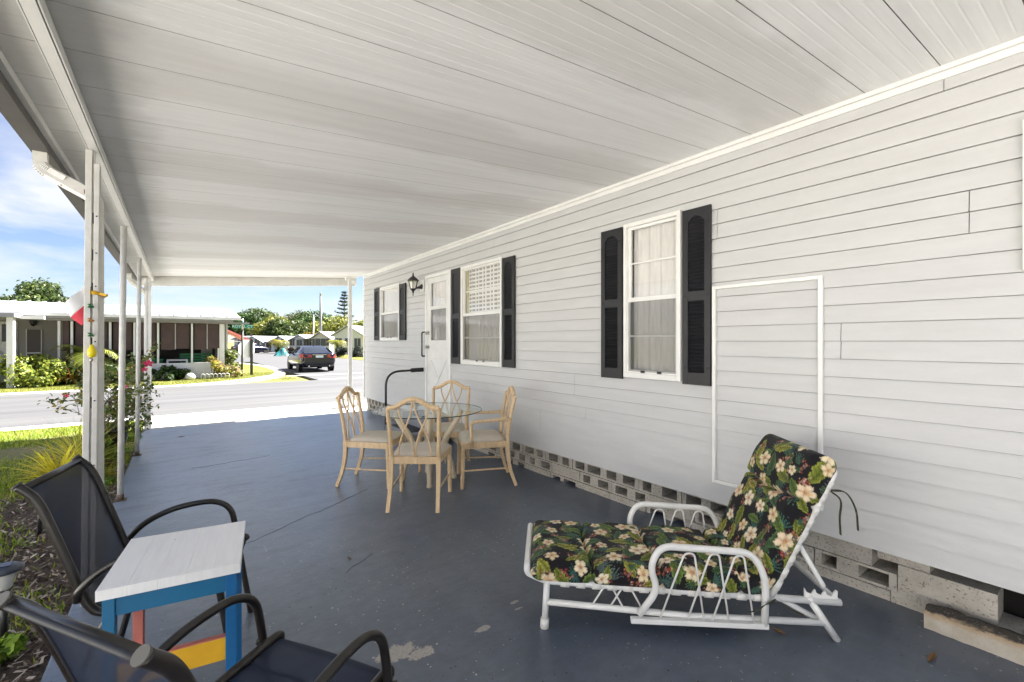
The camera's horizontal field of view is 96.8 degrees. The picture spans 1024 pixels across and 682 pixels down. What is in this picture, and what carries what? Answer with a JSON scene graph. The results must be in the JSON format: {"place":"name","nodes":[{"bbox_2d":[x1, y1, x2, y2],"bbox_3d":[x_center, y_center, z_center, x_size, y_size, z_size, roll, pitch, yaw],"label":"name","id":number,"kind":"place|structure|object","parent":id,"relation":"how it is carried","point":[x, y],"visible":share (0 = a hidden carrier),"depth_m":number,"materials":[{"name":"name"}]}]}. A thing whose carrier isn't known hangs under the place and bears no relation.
{"place":"outdoors","nodes":[
{"label":"outdoors","id":0,"kind":"place"},
{"bbox_2d":[0,461,129,681],"bbox_3d":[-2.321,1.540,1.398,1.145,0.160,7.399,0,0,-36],"label":"mulch bed","id":1,"kind":"object","parent":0,"point":[35,672],"depth_m":2.79,"materials":[{"name":"brown wood"}]},
{"bbox_2d":[0,561,24,637],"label":"solar light","id":2,"kind":"object","parent":1,"relation":"on","point":[9,570],"visible":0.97,"depth_m":2.14,"materials":[{"name":"black metal"}]},
{"bbox_2d":[0,632,28,663],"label":"weed","id":3,"kind":"object","parent":1,"relation":"on","point":[12,644],"visible":0.98,"depth_m":2.07,"materials":[{"name":"green plant"}]},
{"bbox_2d":[37,514,41,534],"bbox_3d":[-3.548,1.302,3.415,0.136,0.457,0.136,2,2,-36],"label":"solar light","id":4,"kind":"object","parent":1,"relation":"on","point":[39,527],"visible":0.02,"depth_m":3.41,"materials":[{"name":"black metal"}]},
{"bbox_2d":[2,440,107,483],"bbox_3d":[-4.586,1.220,4.585,0.844,0.506,0.901,0,0,-36],"label":"gold plant","id":5,"kind":"object","parent":1,"relation":"in","point":[50,465],"visible":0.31,"depth_m":4.54,"materials":[{"name":"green plant"}]},
{"bbox_2d":[104,480,109,490],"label":"weed","id":6,"kind":"object","parent":1,"relation":"on","point":[106,483],"visible":0.06,"depth_m":4.32,"materials":[{"name":"green plant"}]},
{"bbox_2d":[104,400,112,465],"bbox_3d":[-4.672,1.069,5.255,0.086,0.783,0.014,0,0,-36],"label":"plant hook","id":7,"kind":"object","parent":1,"relation":"on","point":[104,421],"visible":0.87,"depth_m":5.24,"materials":[{"name":"grey metal"}]},
{"bbox_2d":[104,460,116,476],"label":"gold plant","id":8,"kind":"object","parent":1,"relation":"on","point":[108,474],"visible":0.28,"depth_m":4.89,"materials":[{"name":"green plant"}]},
{"bbox_2d":[104,473,116,485],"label":"weed","id":9,"kind":"object","parent":1,"relation":"on","point":[113,479],"visible":0.27,"depth_m":4.60,"materials":[{"name":"green plant"}]},
{"bbox_2d":[0,421,142,666],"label":"lawn","id":10,"kind":"structure","parent":0,"point":[12,454],"depth_m":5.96,"materials":[{"name":"green plant"}]},
{"bbox_2d":[0,411,145,484],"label":"ribbon grass","id":11,"kind":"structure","parent":10,"relation":"on","point":[65,449],"depth_m":5.01,"materials":[{"name":"green plant"}]},
{"bbox_2d":[104,433,128,465],"bbox_3d":[-4.689,1.272,5.295,0.358,0.423,0.249,0,0,-6],"label":"edge shrub","id":12,"kind":"object","parent":10,"relation":"on","point":[109,448],"visible":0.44,"depth_m":5.27,"materials":[{"name":"green plant"}]},
{"bbox_2d":[105,426,130,448],"bbox_3d":[-5.083,1.270,5.722,0.430,0.369,0.430,0,0,-36],"label":"plant pot","id":13,"kind":"object","parent":10,"relation":"on","point":[113,432],"visible":0.24,"depth_m":5.63,"materials":[{"name":"black plastic"}]},
{"bbox_2d":[37,341,160,433],"bbox_3d":[-5.171,0.596,5.794,1.161,1.208,1.804,0,0,-36],"label":"hibiscus","id":14,"kind":"object","parent":13,"relation":"in","point":[112,412],"visible":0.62,"depth_m":5.82,"materials":[{"name":"green plant"}]},
{"bbox_2d":[127,433,141,441],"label":"weed","id":15,"kind":"object","parent":10,"relation":"on","point":[130,439],"visible":0.35,"depth_m":6.61,"materials":[{"name":"green plant"}]},
{"bbox_2d":[0,363,294,392],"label":"verge lawn","id":16,"kind":"structure","parent":0,"point":[256,368],"depth_m":16.23,"materials":[{"name":"green plant"}]},
{"bbox_2d":[0,353,67,387],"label":"lime shrub","id":17,"kind":"object","parent":16,"relation":"on","point":[28,371],"visible":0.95,"depth_m":14.30,"materials":[{"name":"green plant"}]},
{"bbox_2d":[51,362,82,384],"bbox_3d":[-14.879,1.087,15.110,0.822,0.820,0.936,0,0,24],"label":"dark shrub","id":18,"kind":"object","parent":16,"relation":"on","point":[70,368],"visible":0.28,"depth_m":15.07,"materials":[{"name":"green plant"}]},
{"bbox_2d":[54,362,82,383],"bbox_3d":[-14.720,1.027,15.104,1.586,0.838,1.696,0,0,-36],"label":"croton","id":19,"kind":"object","parent":16,"relation":"on","point":[72,376],"visible":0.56,"depth_m":15.03,"materials":[{"name":"green plant"}]},
{"bbox_2d":[49,344,118,368],"bbox_3d":[-14.530,0.809,15.561,1.908,1.435,1.824,0,0,-36],"label":"palm","id":20,"kind":"object","parent":16,"relation":"on","point":[78,354],"visible":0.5,"depth_m":15.51,"materials":[{"name":"green plant"}]},
{"bbox_2d":[104,357,143,382],"bbox_3d":[-13.843,0.978,15.938,1.541,0.988,1.719,0,0,6],"label":"dark shrub","id":21,"kind":"object","parent":16,"relation":"on","point":[108,366],"visible":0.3,"depth_m":15.71,"materials":[{"name":"green plant"}]},
{"bbox_2d":[0,300,249,387],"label":"neighbour house","id":22,"kind":"structure","parent":16,"relation":"on","point":[176,332],"depth_m":16.84,"materials":[{"name":"white metal"}]},
{"bbox_2d":[0,322,17,372],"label":"door","id":23,"kind":"structure","parent":22,"relation":"in","point":[2,324],"depth_m":15.76,"materials":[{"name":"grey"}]},
{"bbox_2d":[27,330,40,358],"bbox_3d":[-17.067,0.414,16.231,0.352,1.680,0.038,0,0,-36],"label":"screen door","id":24,"kind":"structure","parent":22,"relation":"in","point":[33,336],"depth_m":16.21,"materials":[{"name":"grey"}]},
{"bbox_2d":[166,359,187,362],"bbox_3d":[-13.342,1.060,18.117,0.680,0.720,0.600,0,0,-36],"label":"porch table","id":25,"kind":"object","parent":22,"relation":"on","point":[168,360],"visible":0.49,"depth_m":17.88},
{"bbox_2d":[180,353,211,362],"bbox_3d":[-13.007,0.955,18.716,1.100,0.930,0.450,0,0,-36],"label":"green bench","id":26,"kind":"object","parent":22,"relation":"on","point":[189,360],"visible":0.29,"depth_m":18.88,"materials":[{"name":"green paint"}]},
{"bbox_2d":[151,365,184,380],"bbox_3d":[-12.692,1.164,16.846,1.157,0.616,1.014,0,0,28],"label":"dark shrub","id":27,"kind":"object","parent":16,"relation":"on","point":[160,373],"visible":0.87,"depth_m":16.70,"materials":[{"name":"green plant"}]},
{"bbox_2d":[170,367,191,379],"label":"dark shrub","id":28,"kind":"object","parent":16,"relation":"on","point":[187,371],"visible":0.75,"depth_m":17.03,"materials":[{"name":"green plant"}]},
{"bbox_2d":[185,373,195,379],"bbox_3d":[-12.075,1.300,17.063,0.360,0.240,0.351,0,0,-36],"label":"white boulder","id":29,"kind":"object","parent":16,"relation":"on","point":[190,376],"visible":0.98,"depth_m":16.95,"materials":[{"name":"stone"}]},
{"bbox_2d":[206,355,223,377],"bbox_3d":[-11.572,0.978,17.699,0.727,0.936,0.574,0,0,21],"label":"yellow bush","id":30,"kind":"object","parent":16,"relation":"on","point":[214,366],"visible":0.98,"depth_m":17.61,"materials":[{"name":"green plant"}]},
{"bbox_2d":[201,373,229,378],"bbox_3d":[-11.358,1.314,17.401,0.924,0.212,0.021,0,0,-36],"label":"border edging","id":31,"kind":"object","parent":16,"relation":"on","point":[217,375],"visible":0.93,"depth_m":17.38,"materials":[{"name":"white concrete"}]},
{"bbox_2d":[218,324,227,373],"bbox_3d":[-13.620,0.255,21.385,0.070,2.370,4.600,0,0,-36],"label":"garden screen","id":32,"kind":"object","parent":16,"relation":"on","point":[226,336],"visible":0.07,"depth_m":19.55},
{"bbox_2d":[219,364,244,376],"bbox_3d":[-11.222,1.173,18.249,0.953,0.580,0.890,0,0,-36],"label":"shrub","id":33,"kind":"object","parent":16,"relation":"on","point":[236,371],"visible":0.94,"depth_m":18.13,"materials":[{"name":"yellow plant"}]},
{"bbox_2d":[225,348,240,372],"bbox_3d":[-12.267,0.866,19.739,0.949,1.163,1.097,0,0,-16],"label":"corner bush","id":34,"kind":"object","parent":16,"relation":"on","point":[230,356],"visible":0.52,"depth_m":19.54,"materials":[{"name":"green plant"}]},
{"bbox_2d":[232,319,252,375],"bbox_3d":[-11.068,0.245,18.666,0.478,2.370,0.598,0,0,20],"label":"street sign","id":35,"kind":"object","parent":16,"relation":"on","point":[242,326],"visible":0.96,"depth_m":18.65,"materials":[{"name":"grey metal"}]},
{"bbox_2d":[238,339,253,374],"bbox_3d":[-11.187,0.670,19.223,0.149,1.520,0.739,0,0,22],"label":"stop sign","id":36,"kind":"object","parent":16,"relation":"on","point":[248,348],"visible":0.82,"depth_m":19.32,"materials":[{"name":"grey metal"}]},
{"bbox_2d":[0,112,362,342],"label":"sky","id":37,"kind":"structure","parent":0,"point":[42,234],"materials":[{"name":"blue"}]},
{"bbox_2d":[0,351,366,427],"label":"road","id":38,"kind":"structure","parent":0,"point":[22,410],"depth_m":12.01,"materials":[{"name":"grey asphalt"}]},
{"bbox_2d":[0,277,68,315],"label":"shade tree","id":39,"kind":"object","parent":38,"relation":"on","point":[34,291],"visible":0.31,"depth_m":40.66,"materials":[{"name":"green plant"}]},
{"bbox_2d":[0,363,285,431],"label":"kerb","id":40,"kind":"structure","parent":38,"relation":"on","point":[277,371],"depth_m":13.37,"materials":[{"name":"concrete"}]},
{"bbox_2d":[231,343,270,352],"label":"sedan","id":41,"kind":"object","parent":38,"relation":"on","point":[258,348],"visible":0.48,"depth_m":57.16,"materials":[{"name":"white paint"}]},
{"bbox_2d":[267,339,288,349],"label":"garden palm","id":42,"kind":"object","parent":38,"relation":"on","point":[278,343],"visible":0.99,"depth_m":54.56,"materials":[{"name":"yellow plant"}]},
{"bbox_2d":[274,348,288,355],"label":"teal cover","id":43,"kind":"object","parent":38,"relation":"on","point":[282,351],"visible":0.98,"depth_m":45.69,"materials":[{"name":"teal fabric"}]},
{"bbox_2d":[287,345,335,371],"bbox_3d":[-10.375,0.850,23.340,1.894,1.341,4.285,0,0,-35],"label":"sedan","id":44,"kind":"object","parent":38,"relation":"on","point":[300,358],"visible":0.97,"depth_m":21.86,"materials":[{"name":"black paint"}]},
{"bbox_2d":[298,373,362,379],"bbox_3d":[-5.509,1.448,20.384,8.400,0.003,2.700,0,0,-36],"label":"road marking","id":45,"kind":"object","parent":38,"relation":"on","point":[334,378],"visible":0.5,"depth_m":19.39,"materials":[{"name":"paint"}]},
{"bbox_2d":[143,400,367,429],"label":"driveway","id":46,"kind":"structure","parent":0,"point":[190,419],"depth_m":8.81,"materials":[{"name":"concrete"}]},
{"bbox_2d":[228,343,308,383],"bbox_3d":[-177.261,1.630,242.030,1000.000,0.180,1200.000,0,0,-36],"label":"ground","id":47,"kind":"structure","parent":0,"point":[297,378],"depth_m":18.47,"materials":[{"name":"plant"}]},
{"bbox_2d":[231,336,250,344],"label":"home","id":48,"kind":"object","parent":47,"relation":"on","point":[235,339],"visible":0.14,"depth_m":78.00,"materials":[{"name":"grey"}]},
{"bbox_2d":[228,330,249,341],"bbox_3d":[-13.345,-0.295,21.958,1.050,0.630,2.000,0,0,-36],"label":"red awning","id":49,"kind":"object","parent":48,"relation":"attached to","point":[236,335],"visible":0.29,"depth_m":21.34,"materials":[{"name":"fabric"}]},
{"bbox_2d":[228,311,264,335],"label":"tree","id":50,"kind":"object","parent":47,"relation":"on","point":[247,317],"visible":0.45,"depth_m":83.01,"materials":[{"name":"green plant"}]},
{"bbox_2d":[237,307,273,335],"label":"tree","id":51,"kind":"object","parent":47,"relation":"on","point":[262,313],"visible":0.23,"depth_m":90.94,"materials":[{"name":"green plant"}]},
{"bbox_2d":[249,336,276,347],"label":"home","id":52,"kind":"object","parent":47,"relation":"on","point":[261,340],"visible":0.28,"depth_m":66.63,"materials":[{"name":"white"}]},
{"bbox_2d":[263,312,294,320],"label":"tree","id":53,"kind":"object","parent":47,"relation":"on","point":[288,316],"visible":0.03,"depth_m":95.53,"materials":[{"name":"green plant"}]},
{"bbox_2d":[265,336,293,351],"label":"home","id":54,"kind":"object","parent":47,"relation":"on","point":[281,338],"visible":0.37,"depth_m":64.00,"materials":[{"name":"white"}]},
{"bbox_2d":[285,334,312,347],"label":"home","id":55,"kind":"object","parent":47,"relation":"on","point":[299,342],"visible":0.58,"depth_m":59.95,"materials":[{"name":"white"}]},
{"bbox_2d":[289,338,295,345],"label":"window","id":56,"kind":"structure","parent":55,"relation":"in","point":[291,342],"depth_m":59.96,"materials":[{"name":"white glass"}]},
{"bbox_2d":[296,338,302,345],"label":"window","id":57,"kind":"structure","parent":55,"relation":"in","point":[298,342],"depth_m":59.98,"materials":[{"name":"white glass"}]},
{"bbox_2d":[303,338,309,345],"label":"window","id":58,"kind":"structure","parent":55,"relation":"in","point":[305,342],"depth_m":59.96,"materials":[{"name":"white glass"}]},
{"bbox_2d":[289,309,312,323],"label":"tree","id":59,"kind":"object","parent":47,"relation":"on","point":[299,314],"visible":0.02,"depth_m":94.12,"materials":[{"name":"green plant"}]},
{"bbox_2d":[295,331,333,352],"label":"home","id":60,"kind":"object","parent":47,"relation":"on","point":[320,338],"visible":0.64,"depth_m":56.97,"materials":[{"name":"beige"}]},
{"bbox_2d":[312,338,317,345],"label":"window","id":61,"kind":"structure","parent":60,"relation":"in","point":[314,340],"depth_m":56.95,"materials":[{"name":"white glass"}]},
{"bbox_2d":[317,338,323,345],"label":"window","id":62,"kind":"structure","parent":60,"relation":"in","point":[320,340],"depth_m":56.95,"materials":[{"name":"white glass"}]},
{"bbox_2d":[323,338,329,345],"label":"window","id":63,"kind":"structure","parent":60,"relation":"in","point":[325,341],"depth_m":56.95,"materials":[{"name":"white glass"}]},
{"bbox_2d":[319,293,321,330],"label":"utility pole","id":64,"kind":"object","parent":47,"relation":"on","point":[320,317],"visible":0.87,"depth_m":59.89,"materials":[{"name":"grey"}]},
{"bbox_2d":[334,289,357,321],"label":"norfolk pine","id":65,"kind":"object","parent":47,"relation":"on","point":[344,302],"visible":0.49,"depth_m":99.67,"materials":[{"name":"green plant"}]},
{"bbox_2d":[330,325,362,353],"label":"home","id":66,"kind":"object","parent":47,"relation":"on","point":[341,334],"visible":0.33,"depth_m":52.00,"materials":[{"name":"white"}]},
{"bbox_2d":[354,338,360,346],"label":"window","id":67,"kind":"structure","parent":66,"relation":"in","point":[357,341],"depth_m":51.96,"materials":[{"name":"white glass"}]},
{"bbox_2d":[287,352,362,359],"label":"verge lawn","id":68,"kind":"structure","parent":0,"point":[353,358],"depth_m":40.91,"materials":[{"name":"green plant"}]},
{"bbox_2d":[246,316,300,335],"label":"tree","id":69,"kind":"object","parent":68,"relation":"on","point":[256,329],"visible":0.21,"depth_m":77.79,"materials":[{"name":"green plant"}]},
{"bbox_2d":[260,318,308,335],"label":"tree","id":70,"kind":"object","parent":68,"relation":"on","point":[275,328],"visible":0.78,"depth_m":75.62,"materials":[{"name":"green plant"}]},
{"bbox_2d":[291,309,333,332],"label":"tree","id":71,"kind":"object","parent":68,"relation":"on","point":[309,318],"visible":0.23,"depth_m":84.74,"materials":[{"name":"green plant"}]},
{"bbox_2d":[308,315,359,333],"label":"flowering tree","id":72,"kind":"object","parent":68,"relation":"on","point":[331,326],"visible":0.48,"depth_m":72.05,"materials":[{"name":"yellow plant"}]},
{"bbox_2d":[328,340,346,350],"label":"garden palm","id":73,"kind":"object","parent":68,"relation":"on","point":[339,343],"visible":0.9,"depth_m":46.48,"materials":[{"name":"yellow plant"}]},
{"bbox_2d":[335,345,347,356],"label":"clipped shrub","id":74,"kind":"object","parent":68,"relation":"on","point":[340,351],"visible":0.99,"depth_m":41.61,"materials":[{"name":"green plant"}]},
{"bbox_2d":[347,344,362,356],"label":"clipped shrub","id":75,"kind":"object","parent":68,"relation":"on","point":[356,350],"visible":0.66,"depth_m":41.93,"materials":[{"name":"green plant"}]},
{"bbox_2d":[341,398,360,407],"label":"concrete block","id":76,"kind":"structure","parent":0,"point":[356,405],"depth_m":9.93,"materials":[{"name":"white concrete"}]},
{"bbox_2d":[343,390,361,399],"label":"concrete block","id":77,"kind":"structure","parent":76,"relation":"on","point":[355,397],"depth_m":9.97,"materials":[{"name":"white concrete"}]},
{"bbox_2d":[41,410,1023,681],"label":"patio","id":78,"kind":"structure","parent":0,"point":[451,592],"depth_m":2.59,"materials":[{"name":"paint"}]},
{"bbox_2d":[11,454,252,636],"bbox_3d":[-1.592,0.970,2.017,0.726,0.906,0.559,0,0,-24],"label":"patio chair","id":79,"kind":"object","parent":78,"relation":"on","point":[73,506],"visible":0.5,"depth_m":1.88,"materials":[{"name":"grey"}]},
{"bbox_2d":[95,521,244,670],"bbox_3d":[-1.263,1.110,1.743,0.400,0.620,0.444,0,0,-28],"label":"side table","id":80,"kind":"object","parent":78,"relation":"on","point":[147,572],"visible":0.92,"depth_m":1.63,"materials":[{"name":"blue paint"}]},
{"bbox_2d":[0,591,397,681],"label":"patio chair","id":81,"kind":"object","parent":78,"relation":"on","point":[80,651],"visible":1,"depth_m":1.02,"materials":[{"name":"grey"}]},
{"bbox_2d":[164,431,370,572],"bbox_3d":[-3.007,1.419,5.139,1.701,0.002,6.146,0,0,-36],"label":"patio crack","id":82,"kind":"object","parent":78,"relation":"on","point":[301,518],"visible":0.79,"depth_m":3.65,"materials":[{"name":"grey concrete"}]},
{"bbox_2d":[335,386,405,488],"bbox_3d":[-1.431,0.940,4.638,0.572,0.968,0.503,0,0,6],"label":"dining chair","id":83,"kind":"object","parent":78,"relation":"on","point":[373,439],"visible":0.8,"depth_m":4.46,"materials":[{"name":"wood"}]},
{"bbox_2d":[385,368,423,424],"bbox_3d":[-1.651,0.911,6.890,0.628,1.018,0.099,0,0,-33],"label":"handrail","id":84,"kind":"object","parent":78,"relation":"on","point":[411,370],"visible":0.77,"depth_m":6.79,"materials":[{"name":"black metal"}]},
{"bbox_2d":[385,410,448,443],"bbox_3d":[-1.364,1.240,6.525,0.610,0.360,0.900,0,0,-36],"label":"door step","id":85,"kind":"object","parent":78,"relation":"on","point":[415,422],"depth_m":6.47,"materials":[{"name":"grey concrete"}]},
{"bbox_2d":[392,423,420,432],"bbox_3d":[-1.461,1.216,6.429,0.240,0.008,0.700,0,0,-36],"label":"door mat","id":86,"kind":"object","parent":85,"relation":"on","point":[412,428],"depth_m":6.41,"materials":[{"name":"grey"}]},
{"bbox_2d":[385,397,451,512],"bbox_3d":[-0.819,0.940,4.029,0.503,0.968,0.572,0,0,1],"label":"dining chair","id":87,"kind":"object","parent":78,"relation":"on","point":[411,452],"visible":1,"depth_m":3.83,"materials":[{"name":"wood"}]},
{"bbox_2d":[373,402,481,487],"bbox_3d":[-0.859,1.060,4.676,1.099,0.728,1.099,0,0,-36],"label":"dining table","id":88,"kind":"object","parent":78,"relation":"on","point":[446,436],"visible":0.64,"depth_m":4.60,"materials":[{"name":"glass"},{"name":"pale rattan"}]},
{"bbox_2d":[418,380,470,473],"bbox_3d":[-0.747,0.940,5.179,0.503,0.968,0.572,0,0,5],"label":"dining chair","id":89,"kind":"object","parent":78,"relation":"on","point":[459,427],"visible":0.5,"depth_m":5.36,"materials":[{"name":"wood"}]},
{"bbox_2d":[457,386,516,489],"bbox_3d":[-0.264,0.940,4.664,0.572,0.968,0.608,0,0,-11],"label":"dining chair","id":90,"kind":"object","parent":78,"relation":"on","point":[470,438],"visible":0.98,"depth_m":4.47,"materials":[{"name":"wood"}]},
{"bbox_2d":[0,0,1023,606],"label":"carport","id":91,"kind":"object","parent":78,"relation":"on","point":[256,142],"visible":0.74,"depth_m":2.37,"materials":[{"name":"grey metal"}]},
{"bbox_2d":[64,286,83,324],"bbox_3d":[-2.477,-0.209,2.623,0.158,0.233,0.026,0,0,-36],"label":"flag","id":92,"kind":"object","parent":91,"relation":"attached to","point":[74,303],"visible":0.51,"depth_m":2.60,"materials":[{"name":"white fabric"}]},
{"bbox_2d":[87,287,96,361],"bbox_3d":[-2.255,-0.093,2.439,0.039,0.403,0.039,0,0,-36],"label":"hanging garland","id":93,"kind":"object","parent":91,"relation":"hanging from","point":[91,352],"visible":1,"depth_m":2.43,"materials":[{"name":"yellow metal"}]},
{"bbox_2d":[89,290,107,297],"bbox_3d":[-2.257,-0.261,2.518,0.072,0.033,0.140,0,0,-15],"label":"yellow tie","id":94,"kind":"object","parent":91,"relation":"attached to","point":[104,295],"visible":1,"depth_m":2.47,"materials":[{"name":"orange"}]},
{"bbox_2d":[524,470,842,642],"bbox_3d":[0.828,1.004,2.469,1.505,0.846,0.608,0,0,4],"label":"chaise lounge","id":95,"kind":"object","parent":78,"relation":"on","point":[813,599],"visible":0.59,"depth_m":2.18,"materials":[{"name":"white metal"}]},
{"bbox_2d":[531,434,858,615],"bbox_3d":[0.867,0.903,2.442,1.519,0.737,0.609,0,0,4],"label":"floral cushion","id":96,"kind":"object","parent":95,"relation":"on","point":[778,492],"visible":0.92,"depth_m":2.28,"materials":[{"name":"fabric"}]},
{"bbox_2d":[363,36,1023,634],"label":"mobile home","id":97,"kind":"object","parent":78,"relation":"on","point":[841,284],"visible":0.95,"depth_m":2.81,"materials":[{"name":"plastic"}]},
{"bbox_2d":[380,283,399,340],"bbox_3d":[-2.206,-0.518,8.259,0.088,0.995,0.928,0,0,-36],"label":"window","id":98,"kind":"structure","parent":97,"relation":"in","point":[391,292],"depth_m":8.34,"materials":[{"name":"clear glass"}]},
{"bbox_2d":[407,273,423,295],"bbox_3d":[-1.508,-0.892,7.076,0.248,0.365,0.180,0,0,-36],"label":"wall lantern","id":99,"kind":"object","parent":97,"relation":"attached to","point":[412,278],"depth_m":7.05,"materials":[{"name":"black metal"}]},
{"bbox_2d":[421,332,424,356],"bbox_3d":[-1.376,0.040,7.045,0.067,0.392,0.021,0,0,-36],"label":"grab bar","id":100,"kind":"object","parent":97,"relation":"attached to","point":[422,355],"visible":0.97,"depth_m":7.03,"materials":[{"name":"white metal"}]},
{"bbox_2d":[425,274,448,409],"bbox_3d":[-1.098,0.007,6.713,0.124,1.938,0.712,0,0,-36],"label":"door","id":101,"kind":"structure","parent":97,"relation":"in","point":[437,348],"depth_m":6.72,"materials":[{"name":"white paint"}]},
{"bbox_2d":[460,257,502,366],"bbox_3d":[-0.373,-0.352,5.778,0.114,1.304,0.963,0,0,-36],"label":"window","id":102,"kind":"structure","parent":97,"relation":"in","point":[481,282],"depth_m":5.81,"materials":[{"name":"clear glass"}]},
{"bbox_2d":[623,210,681,380],"bbox_3d":[1.153,-0.349,3.695,0.116,1.302,0.548,0,0,-36],"label":"window","id":103,"kind":"structure","parent":97,"relation":"in","point":[657,300],"depth_m":3.73,"materials":[{"name":"clear glass"}]},
{"bbox_2d":[1022,120,1023,269],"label":"window","id":104,"kind":"structure","parent":97,"relation":"in","point":[1022,120],"depth_m":2.05,"materials":[{"name":"glass"}]},
{"bbox_2d":[927,651,935,661],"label":"dead leaf","id":105,"kind":"object","parent":78,"relation":"on","point":[931,656],"visible":1,"depth_m":2.04,"materials":[{"name":"brown plant"}]},
{"bbox_2d":[924,603,1023,665],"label":"concrete kerbstone","id":106,"kind":"object","parent":78,"relation":"on","point":[1007,644],"visible":1,"depth_m":2.12,"materials":[{"name":"beige concrete"}]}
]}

